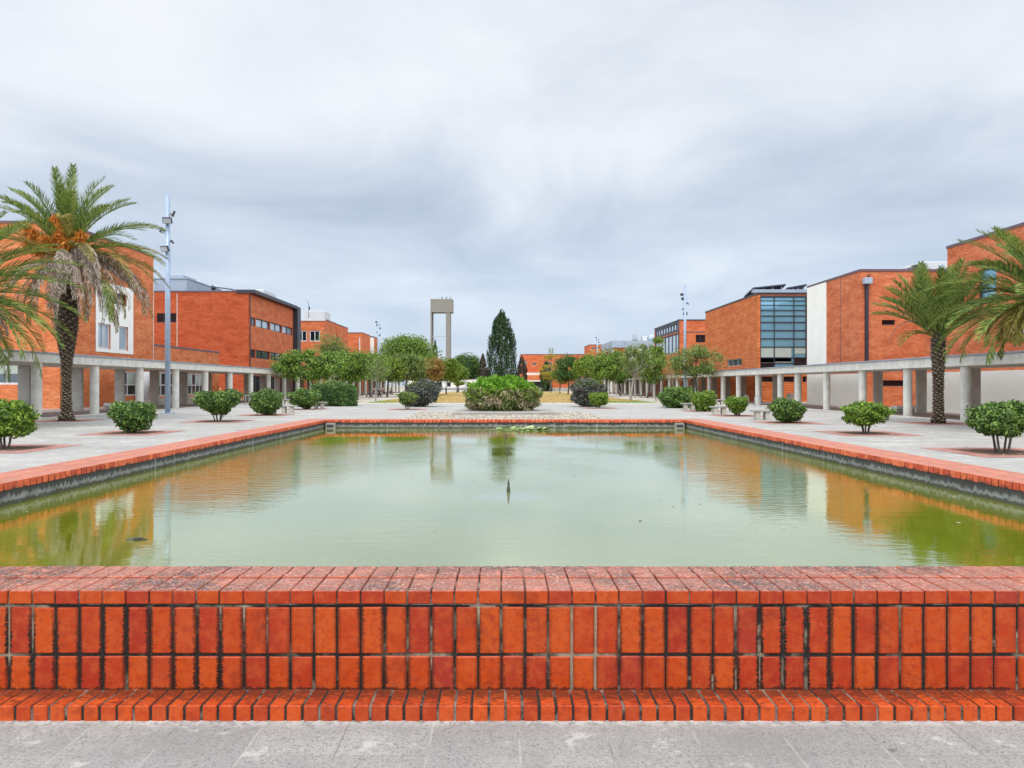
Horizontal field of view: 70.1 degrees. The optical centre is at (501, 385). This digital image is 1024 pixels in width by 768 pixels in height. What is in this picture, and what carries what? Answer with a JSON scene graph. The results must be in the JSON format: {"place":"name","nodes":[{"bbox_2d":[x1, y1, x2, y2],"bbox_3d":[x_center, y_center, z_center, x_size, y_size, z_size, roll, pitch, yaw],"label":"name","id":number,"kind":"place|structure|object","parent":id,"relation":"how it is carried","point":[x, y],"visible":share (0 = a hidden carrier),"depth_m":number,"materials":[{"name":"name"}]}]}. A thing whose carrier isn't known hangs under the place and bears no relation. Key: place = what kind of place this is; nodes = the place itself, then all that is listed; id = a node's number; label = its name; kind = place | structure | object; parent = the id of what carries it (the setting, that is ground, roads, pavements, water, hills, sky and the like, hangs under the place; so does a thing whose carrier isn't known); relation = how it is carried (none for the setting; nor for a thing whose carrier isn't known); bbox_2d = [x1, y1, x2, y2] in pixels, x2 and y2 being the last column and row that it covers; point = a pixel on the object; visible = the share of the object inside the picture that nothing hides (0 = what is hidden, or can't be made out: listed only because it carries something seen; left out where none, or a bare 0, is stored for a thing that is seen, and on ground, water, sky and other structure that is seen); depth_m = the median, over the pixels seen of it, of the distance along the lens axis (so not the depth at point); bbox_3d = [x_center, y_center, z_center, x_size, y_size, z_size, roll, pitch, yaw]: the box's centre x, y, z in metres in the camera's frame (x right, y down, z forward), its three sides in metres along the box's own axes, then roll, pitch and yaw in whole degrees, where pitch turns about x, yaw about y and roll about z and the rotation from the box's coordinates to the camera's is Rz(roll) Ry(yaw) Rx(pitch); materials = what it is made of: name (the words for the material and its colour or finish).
{"place":"outdoors","nodes":[
{"label":"outdoors","id":0,"kind":"place"},
{"bbox_2d":[42,392,397,417],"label":"arcade floor","id":1,"kind":"structure","parent":0,"point":[54,412],"depth_m":46.18,"materials":[{"name":"concrete"}]},
{"bbox_2d":[0,349,401,417],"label":"covered gallery","id":2,"kind":"object","parent":1,"relation":"on","point":[29,385],"visible":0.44,"depth_m":45.84,"materials":[{"name":"concrete"}]},
{"bbox_2d":[154,290,300,398],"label":"brick building","id":3,"kind":"structure","parent":0,"point":[251,328],"depth_m":86.70,"materials":[{"name":"brick"}]},
{"bbox_2d":[157,313,175,321],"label":"window","id":4,"kind":"structure","parent":3,"relation":"in","point":[160,316],"depth_m":86.88,"materials":[{"name":"glass"}]},
{"bbox_2d":[154,275,220,290],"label":"rooftop plant room","id":5,"kind":"object","parent":3,"relation":"on","point":[181,283],"visible":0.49,"depth_m":91.90,"materials":[{"name":"metal"}]},
{"bbox_2d":[301,318,336,379],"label":"brick building","id":6,"kind":"structure","parent":0,"point":[311,328],"depth_m":124.10,"materials":[{"name":"orange brick"}]},
{"bbox_2d":[304,311,329,320],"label":"rooftop hut","id":7,"kind":"object","parent":6,"relation":"on","point":[319,314],"visible":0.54,"depth_m":127.00,"materials":[{"name":"white paint"}]},
{"bbox_2d":[336,324,347,354],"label":"brick building","id":8,"kind":"structure","parent":0,"point":[341,330],"depth_m":137.73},
{"bbox_2d":[348,332,369,392],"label":"brick building","id":9,"kind":"structure","parent":0,"point":[353,339],"depth_m":157.50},
{"bbox_2d":[430,297,453,363],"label":"water tower","id":10,"kind":"structure","parent":0,"point":[442,306],"depth_m":230.10,"materials":[{"name":"concrete"}]},
{"bbox_2d":[0,428,1023,566],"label":"water","id":11,"kind":"structure","parent":0,"point":[398,497],"depth_m":7.52,"materials":[{"name":"liquid"}]},
{"bbox_2d":[490,425,550,430],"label":"lily pads","id":12,"kind":"object","parent":11,"relation":"on","point":[527,428],"visible":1,"depth_m":20.72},
{"bbox_2d":[0,720,1023,767],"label":"pavement","id":13,"kind":"structure","parent":0,"point":[510,744],"depth_m":3.24,"materials":[{"name":"concrete"}]},
{"bbox_2d":[0,566,1023,720],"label":"brick pool wall","id":14,"kind":"structure","parent":13,"relation":"on","point":[514,643],"depth_m":3.67,"materials":[{"name":"brick"}]},
{"bbox_2d":[0,404,1023,472],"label":"plaza pavement","id":15,"kind":"structure","parent":0,"point":[949,436],"depth_m":27.02,"materials":[{"name":"concrete"}]},
{"bbox_2d":[0,446,50,450],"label":"soil","id":16,"kind":"structure","parent":15,"relation":"on","point":[18,448],"depth_m":18.44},
{"bbox_2d":[0,398,42,448],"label":"bush","id":17,"kind":"object","parent":16,"relation":"on","point":[18,418],"visible":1,"depth_m":18.25,"materials":[{"name":"green plant"}]},
{"bbox_2d":[0,444,82,452],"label":"brick paving square","id":18,"kind":"structure","parent":15,"relation":"on","point":[53,446],"depth_m":19.01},
{"bbox_2d":[0,209,91,382],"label":"palm tree","id":19,"kind":"object","parent":15,"relation":"on","point":[6,301],"visible":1,"depth_m":27.48,"materials":[{"name":"green plant"}]},
{"bbox_2d":[0,221,154,408],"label":"brick building","id":20,"kind":"structure","parent":15,"relation":"on","point":[133,337],"depth_m":54.54,"materials":[{"name":"orange brick"}]},
{"bbox_2d":[0,365,17,384],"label":"window","id":21,"kind":"structure","parent":20,"relation":"in","point":[14,369],"depth_m":49.76,"materials":[{"name":"glass"}]},
{"bbox_2d":[98,323,108,348],"bbox_3d":[-30.157,-3.700,55.125,0.115,1.900,1.750,0,0,0],"label":"window","id":22,"kind":"structure","parent":20,"relation":"in","point":[103,331],"depth_m":55.36,"materials":[{"name":"glass"}]},
{"bbox_2d":[119,326,126,350],"bbox_3d":[-30.157,-3.700,57.900,0.115,1.900,1.400,0,0,0],"label":"window","id":23,"kind":"structure","parent":20,"relation":"in","point":[122,330],"depth_m":58.15,"materials":[{"name":"glass"}]},
{"bbox_2d":[125,371,149,395],"bbox_3d":[-30.157,-0.135,60.150,0.115,1.970,5.500,0,0,0],"label":"window","id":24,"kind":"structure","parent":20,"relation":"in","point":[129,376],"depth_m":59.35,"materials":[{"name":"glass"}]},
{"bbox_2d":[81,430,185,434],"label":"brick paving square","id":25,"kind":"structure","parent":15,"relation":"on","point":[167,431],"depth_m":24.13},
{"bbox_2d":[104,431,164,433],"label":"soil","id":26,"kind":"structure","parent":15,"relation":"on","point":[140,432],"depth_m":24.69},
{"bbox_2d":[106,400,157,432],"bbox_3d":[-12.443,1.061,24.529,1.618,1.155,1.628,0,0,0],"label":"bush","id":27,"kind":"object","parent":26,"relation":"on","point":[130,417],"visible":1,"depth_m":24.15,"materials":[{"name":"green plant"}]},
{"bbox_2d":[0,419,327,506],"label":"brick pool wall","id":28,"kind":"structure","parent":15,"relation":"on","point":[20,485],"depth_m":10.42,"materials":[{"name":"brick"}]},
{"bbox_2d":[159,195,175,413],"bbox_3d":[-18.662,-4.500,40.826,0.930,12.200,0.748,0,0,0],"label":"lamp post","id":29,"kind":"object","parent":15,"relation":"on","point":[167,220],"visible":0.93,"depth_m":40.78,"materials":[{"name":"metal"}]},
{"bbox_2d":[200,421,233,421],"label":"soil","id":30,"kind":"structure","parent":15,"relation":"on","point":[216,421],"depth_m":32.18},
{"bbox_2d":[191,388,245,420],"bbox_3d":[-12.435,0.862,32.330,2.354,1.549,2.293,0,0,0],"label":"bush","id":31,"kind":"object","parent":30,"relation":"on","point":[221,403],"visible":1,"depth_m":31.80,"materials":[{"name":"green plant"}]},
{"bbox_2d":[306,381,361,405],"bbox_3d":[-12.867,0.681,56.183,4.025,1.969,3.087,0,0,0],"label":"hedge","id":32,"kind":"object","parent":15,"relation":"on","point":[335,394],"visible":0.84,"depth_m":55.29,"materials":[{"name":"green plant"}]},
{"bbox_2d":[403,377,442,406],"bbox_3d":[-5.990,0.519,54.592,3.436,2.259,3.351,0,0,0],"label":"bush","id":33,"kind":"object","parent":15,"relation":"on","point":[429,392],"visible":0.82,"depth_m":53.77,"materials":[{"name":"grey plant"}]},
{"bbox_2d":[326,419,683,427],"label":"brick pool wall","id":34,"kind":"structure","parent":15,"relation":"on","point":[502,423],"depth_m":21.83,"materials":[{"name":"brick"}]},
{"bbox_2d":[566,375,608,406],"bbox_3d":[6.441,0.443,54.452,3.302,2.428,3.228,0,0,0],"label":"bush","id":35,"kind":"object","parent":15,"relation":"on","point":[581,388],"visible":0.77,"depth_m":53.74,"materials":[{"name":"grey plant"}]},
{"bbox_2d":[654,386,693,407],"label":"bush","id":36,"kind":"object","parent":15,"relation":"on","point":[673,397],"visible":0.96,"depth_m":50.83,"materials":[{"name":"green plant"}]},
{"bbox_2d":[749,410,770,419],"bbox_3d":[12.122,1.375,34.000,1.000,0.450,0.480,0,0,0],"label":"stone bench","id":37,"kind":"object","parent":15,"relation":"on","point":[757,414],"visible":0.88,"depth_m":33.81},
{"bbox_2d":[769,422,812,423],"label":"soil","id":38,"kind":"structure","parent":15,"relation":"on","point":[790,423],"depth_m":30.50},
{"bbox_2d":[766,396,807,422],"bbox_3d":[12.274,1.056,31.146,1.733,1.170,1.767,0,0,0],"label":"bush","id":39,"kind":"object","parent":38,"relation":"on","point":[785,410],"visible":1,"depth_m":30.83,"materials":[{"name":"green plant"}]},
{"bbox_2d":[683,419,1023,506],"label":"brick pool wall","id":40,"kind":"structure","parent":15,"relation":"on","point":[1004,486],"depth_m":10.40,"materials":[{"name":"brick"}]},
{"bbox_2d":[836,432,897,434],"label":"soil","id":41,"kind":"structure","parent":15,"relation":"on","point":[870,433],"depth_m":24.17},
{"bbox_2d":[837,399,898,433],"bbox_3d":[12.039,1.046,24.263,1.616,1.178,1.642,0,0,0],"label":"bush","id":42,"kind":"object","parent":41,"relation":"on","point":[861,414],"visible":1,"depth_m":23.80,"materials":[{"name":"green plant"}]},
{"bbox_2d":[816,431,921,435],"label":"brick paving square","id":43,"kind":"structure","parent":15,"relation":"on","point":[843,434],"depth_m":24.13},
{"bbox_2d":[870,256,1016,423],"bbox_3d":[18.379,-1.764,30.606,5.856,6.829,5.764,0,0,0],"label":"palm tree","id":44,"kind":"object","parent":15,"relation":"on","point":[925,308],"visible":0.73,"depth_m":30.29,"materials":[{"name":"green plant"}]},
{"bbox_2d":[921,225,1023,365],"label":"palm tree","id":45,"kind":"object","parent":15,"relation":"on","point":[1012,314],"visible":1,"depth_m":25.59,"materials":[{"name":"green plant"}]},
{"bbox_2d":[925,448,1023,456],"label":"brick paving square","id":46,"kind":"structure","parent":15,"relation":"on","point":[963,452],"depth_m":17.31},
{"bbox_2d":[927,222,1023,412],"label":"brick building","id":47,"kind":"structure","parent":15,"relation":"on","point":[1005,384],"depth_m":40.06,"materials":[{"name":"brick"}]},
{"bbox_2d":[980,269,995,302],"bbox_3d":[26.658,-5.450,39.850,0.115,1.900,1.500,0,0,0],"label":"window","id":48,"kind":"structure","parent":47,"relation":"in","point":[988,271],"depth_m":40.00,"materials":[{"name":"glass"}]},
{"bbox_2d":[951,449,1023,454],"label":"soil","id":49,"kind":"structure","parent":15,"relation":"on","point":[990,451],"depth_m":17.60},
{"bbox_2d":[961,398,1023,452],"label":"bush","id":50,"kind":"object","parent":49,"relation":"on","point":[1001,419],"visible":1,"depth_m":17.07,"materials":[{"name":"green plant"}]},
{"label":"soil","id":51,"kind":"structure","parent":15,"relation":"on","visible":0},
{"bbox_2d":[0,162,169,420],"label":"palm tree","id":52,"kind":"object","parent":51,"relation":"on","point":[66,226],"visible":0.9,"depth_m":32.20,"materials":[{"name":"green plant"}]},
{"bbox_2d":[0,0,1023,385],"label":"sky","id":53,"kind":"structure","parent":0,"point":[566,168],"materials":[{"name":"grey"}]},
{"bbox_2d":[366,392,658,402],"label":"lawn","id":54,"kind":"structure","parent":0,"point":[451,394],"depth_m":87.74,"materials":[{"name":"yellow plant"}]},
{"bbox_2d":[421,356,445,382],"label":"broadleaf tree","id":55,"kind":"object","parent":54,"relation":"on","point":[435,373],"visible":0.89,"depth_m":111.40,"materials":[{"name":"brown plant"}]},
{"bbox_2d":[436,356,463,393],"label":"broadleaf tree","id":56,"kind":"object","parent":54,"relation":"on","point":[452,369],"visible":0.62,"depth_m":128.75,"materials":[{"name":"green plant"}]},
{"bbox_2d":[450,364,469,392],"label":"broadleaf tree","id":57,"kind":"object","parent":54,"relation":"on","point":[465,373],"visible":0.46,"depth_m":154.10,"materials":[{"name":"green plant"}]},
{"bbox_2d":[478,353,486,377],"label":"cypress tree","id":58,"kind":"object","parent":54,"relation":"on","point":[482,362],"visible":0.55,"depth_m":169.63,"materials":[{"name":"grey plant"}]},
{"bbox_2d":[485,309,516,376],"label":"cypress tree","id":59,"kind":"object","parent":54,"relation":"on","point":[503,328],"visible":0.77,"depth_m":118.90,"materials":[{"name":"green plant"}]},
{"bbox_2d":[516,355,527,380],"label":"cypress tree","id":60,"kind":"object","parent":54,"relation":"on","point":[523,370],"visible":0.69,"depth_m":149.55,"materials":[{"name":"grey plant"}]},
{"bbox_2d":[537,349,557,392],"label":"yellow tree","id":61,"kind":"object","parent":54,"relation":"on","point":[545,375],"visible":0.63,"depth_m":149.65,"materials":[{"name":"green plant"}]},
{"bbox_2d":[551,354,584,393],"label":"broadleaf tree","id":62,"kind":"object","parent":54,"relation":"on","point":[564,373],"visible":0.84,"depth_m":129.24,"materials":[{"name":"green plant"}]},
{"bbox_2d":[570,354,597,379],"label":"broadleaf tree","id":63,"kind":"object","parent":54,"relation":"on","point":[577,367],"visible":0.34,"depth_m":115.25,"materials":[{"name":"green plant"}]},
{"bbox_2d":[286,390,806,402],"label":"path","id":64,"kind":"structure","parent":0,"point":[364,399],"depth_m":96.23,"materials":[{"name":"concrete"}]},
{"bbox_2d":[144,344,219,404],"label":"brick wing","id":65,"kind":"structure","parent":64,"relation":"on","point":[184,354],"depth_m":70.37,"materials":[{"name":"brick"}]},
{"bbox_2d":[159,372,201,395],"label":"window","id":66,"kind":"structure","parent":65,"relation":"in","point":[194,379],"depth_m":70.76,"materials":[{"name":"glass"}]},
{"bbox_2d":[268,346,349,388],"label":"broadleaf tree","id":67,"kind":"object","parent":64,"relation":"on","point":[323,367],"visible":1,"depth_m":70.47,"materials":[{"name":"green plant"}]},
{"bbox_2d":[312,328,347,355],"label":"broadleaf tree","id":68,"kind":"object","parent":64,"relation":"on","point":[332,346],"visible":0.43,"depth_m":85.65,"materials":[{"name":"green plant"}]},
{"bbox_2d":[330,346,380,383],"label":"broadleaf tree","id":69,"kind":"object","parent":64,"relation":"on","point":[356,371],"visible":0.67,"depth_m":82.84,"materials":[{"name":"green plant"}]},
{"bbox_2d":[360,357,389,400],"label":"young tree","id":70,"kind":"object","parent":64,"relation":"on","point":[376,375],"visible":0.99,"depth_m":74.99,"materials":[{"name":"green plant"}]},
{"bbox_2d":[360,350,394,397],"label":"broadleaf tree","id":71,"kind":"object","parent":64,"relation":"on","point":[384,358],"visible":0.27,"depth_m":95.47,"materials":[{"name":"green plant"}]},
{"bbox_2d":[377,356,408,396],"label":"broadleaf tree","id":72,"kind":"object","parent":64,"relation":"on","point":[397,372],"visible":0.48,"depth_m":99.89,"materials":[{"name":"green plant"}]},
{"bbox_2d":[373,333,442,384],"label":"broadleaf tree","id":73,"kind":"object","parent":64,"relation":"on","point":[404,345],"visible":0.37,"depth_m":121.72,"materials":[{"name":"green plant"}]},
{"bbox_2d":[387,352,432,389],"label":"broadleaf tree","id":74,"kind":"object","parent":64,"relation":"on","point":[415,361],"visible":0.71,"depth_m":103.52,"materials":[{"name":"green plant"}]},
{"bbox_2d":[454,352,482,379],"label":"broadleaf tree","id":75,"kind":"object","parent":64,"relation":"on","point":[471,362],"visible":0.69,"depth_m":215.36,"materials":[{"name":"green plant"}]},
{"bbox_2d":[188,403,806,403],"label":"kerb","id":76,"kind":"structure","parent":64,"relation":"on","point":[541,403],"depth_m":63.30,"materials":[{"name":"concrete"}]},
{"bbox_2d":[539,360,552,391],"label":"tree","id":77,"kind":"object","parent":64,"relation":"on","point":[545,385],"visible":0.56,"depth_m":187.35,"materials":[{"name":"green plant"}]},
{"bbox_2d":[519,354,583,388],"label":"brick building","id":78,"kind":"structure","parent":64,"relation":"on","point":[531,363],"depth_m":202.00,"materials":[{"name":"orange brick"}]},
{"bbox_2d":[580,345,632,388],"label":"broadleaf tree","id":79,"kind":"object","parent":64,"relation":"on","point":[604,364],"visible":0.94,"depth_m":98.99,"materials":[{"name":"green plant"}]},
{"bbox_2d":[610,363,637,395],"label":"broadleaf tree","id":80,"kind":"object","parent":64,"relation":"on","point":[621,382],"visible":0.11,"depth_m":109.47,"materials":[{"name":"green plant"}]},
{"bbox_2d":[614,340,659,399],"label":"leaning tree","id":81,"kind":"object","parent":64,"relation":"on","point":[629,352],"visible":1,"depth_m":76.59,"materials":[{"name":"green plant"}]},
{"bbox_2d":[635,347,670,397],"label":"broadleaf tree","id":82,"kind":"object","parent":64,"relation":"on","point":[650,377],"visible":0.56,"depth_m":91.27,"materials":[{"name":"green plant"}]},
{"bbox_2d":[648,335,664,395],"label":"broadleaf tree","id":83,"kind":"object","parent":64,"relation":"on","point":[658,339],"visible":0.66,"depth_m":92.80,"materials":[{"name":"green plant"}]},
{"bbox_2d":[654,319,704,391],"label":"brick building","id":84,"kind":"structure","parent":64,"relation":"on","point":[671,334],"depth_m":102.72,"materials":[{"name":"brick"}]},
{"bbox_2d":[656,333,677,354],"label":"window","id":85,"kind":"structure","parent":84,"relation":"in","point":[671,342],"depth_m":108.82,"materials":[{"name":"glass"}]},
{"bbox_2d":[656,324,677,337],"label":"window","id":86,"kind":"structure","parent":84,"relation":"in","point":[672,329],"depth_m":110.39,"materials":[{"name":"glass"}]},
{"bbox_2d":[680,285,688,386],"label":"lamp post","id":87,"kind":"object","parent":64,"relation":"on","point":[685,313],"visible":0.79,"depth_m":77.08,"materials":[{"name":"metal"}]},
{"bbox_2d":[664,342,730,391],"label":"broadleaf tree","id":88,"kind":"object","parent":64,"relation":"on","point":[699,351],"visible":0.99,"depth_m":69.42,"materials":[{"name":"green plant"}]},
{"bbox_2d":[705,289,806,401],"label":"brick building","id":89,"kind":"structure","parent":64,"relation":"on","point":[762,328],"depth_m":70.69,"materials":[{"name":"brick"}]},
{"bbox_2d":[744,284,785,296],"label":"solar panel array","id":90,"kind":"object","parent":89,"relation":"on","point":[780,286],"visible":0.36,"depth_m":72.27,"materials":[{"name":"glass"}]},
{"bbox_2d":[584,344,603,386],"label":"brick building","id":91,"kind":"structure","parent":0,"point":[589,347],"depth_m":188.00,"materials":[{"name":"orange brick"}]},
{"bbox_2d":[601,341,654,391],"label":"white building","id":92,"kind":"structure","parent":0,"point":[618,344],"depth_m":161.30,"materials":[{"name":"metal"}]},
{"bbox_2d":[608,392,959,419],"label":"arcade floor","id":93,"kind":"structure","parent":0,"point":[953,416],"depth_m":42.79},
{"bbox_2d":[601,350,1023,420],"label":"covered gallery","id":94,"kind":"object","parent":93,"relation":"on","point":[969,366],"visible":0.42,"depth_m":42.51,"materials":[{"name":"concrete"}]},
{"bbox_2d":[807,269,945,406],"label":"brick building","id":95,"kind":"structure","parent":0,"point":[844,324],"depth_m":53.33,"materials":[{"name":"brick"}]},
{"bbox_2d":[883,380,902,385],"bbox_3d":[28.382,-0.147,53.058,1.656,0.442,0.115,0,0,0],"label":"window","id":96,"kind":"structure","parent":95,"relation":"in","point":[885,382],"depth_m":53.08,"materials":[{"name":"glass"}]},
{"bbox_2d":[906,262,946,268],"bbox_3d":[33.283,-8.748,58.235,1.997,1.496,4.530,0,0,0],"label":"air handling unit","id":97,"kind":"object","parent":95,"relation":"on","point":[933,265],"visible":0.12,"depth_m":56.00,"materials":[{"name":"white paint"}]},
{"label":"gravel bed","id":98,"kind":"structure","parent":0,"visible":0},
{"bbox_2d":[400,411,603,418],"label":"pebbles","id":99,"kind":"object","parent":98,"relation":"on","point":[450,415],"visible":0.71,"depth_m":36.37,"materials":[{"name":"gravel"}]},
{"bbox_2d":[453,409,555,414],"bbox_3d":[0.151,1.525,41.600,5.471,0.190,6.000,0,0,0],"label":"plinth","id":100,"kind":"object","parent":98,"relation":"on","point":[480,412],"visible":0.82,"depth_m":38.61,"materials":[{"name":"concrete"}]},
{"bbox_2d":[461,374,543,410],"bbox_3d":[0.064,0.467,41.586,4.739,2.335,3.924,0,0,0],"label":"round bush","id":101,"kind":"object","parent":100,"relation":"on","point":[480,393],"visible":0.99,"depth_m":40.44,"materials":[{"name":"green plant"}]},
{"label":"soil","id":102,"kind":"structure","parent":0,"visible":0},
{"bbox_2d":[248,386,283,414],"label":"bush","id":103,"kind":"object","parent":102,"relation":"on","point":[267,401],"visible":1,"depth_m":38.67,"materials":[{"name":"green plant"}]},
{"label":"soil","id":104,"kind":"structure","parent":0,"visible":0},
{"bbox_2d":[284,386,321,408],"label":"bush","id":105,"kind":"object","parent":104,"relation":"on","point":[304,398],"visible":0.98,"depth_m":48.01,"materials":[{"name":"green plant"}]},
{"label":"soil","id":106,"kind":"structure","parent":0,"visible":0},
{"bbox_2d":[723,395,748,415],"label":"bush","id":107,"kind":"object","parent":106,"relation":"on","point":[735,405],"visible":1,"depth_m":38.04,"materials":[{"name":"green plant"}]},
{"label":"soil","id":108,"kind":"structure","parent":0,"visible":0},
{"bbox_2d":[689,389,717,410],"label":"bush","id":109,"kind":"object","parent":108,"relation":"on","point":[703,401],"visible":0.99,"depth_m":44.49,"materials":[{"name":"green plant"}]},
{"label":"soil","id":110,"kind":"structure","parent":0,"visible":0},
{"bbox_2d":[396,391,419,408],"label":"bush","id":111,"kind":"object","parent":110,"relation":"on","point":[407,399],"visible":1,"depth_m":48.10,"materials":[{"name":"green plant"}]},
{"label":"soil","id":112,"kind":"structure","parent":0,"visible":0},
{"bbox_2d":[588,392,608,407],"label":"bush","id":113,"kind":"object","parent":112,"relation":"on","point":[599,399],"visible":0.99,"depth_m":50.58,"materials":[{"name":"green plant"}]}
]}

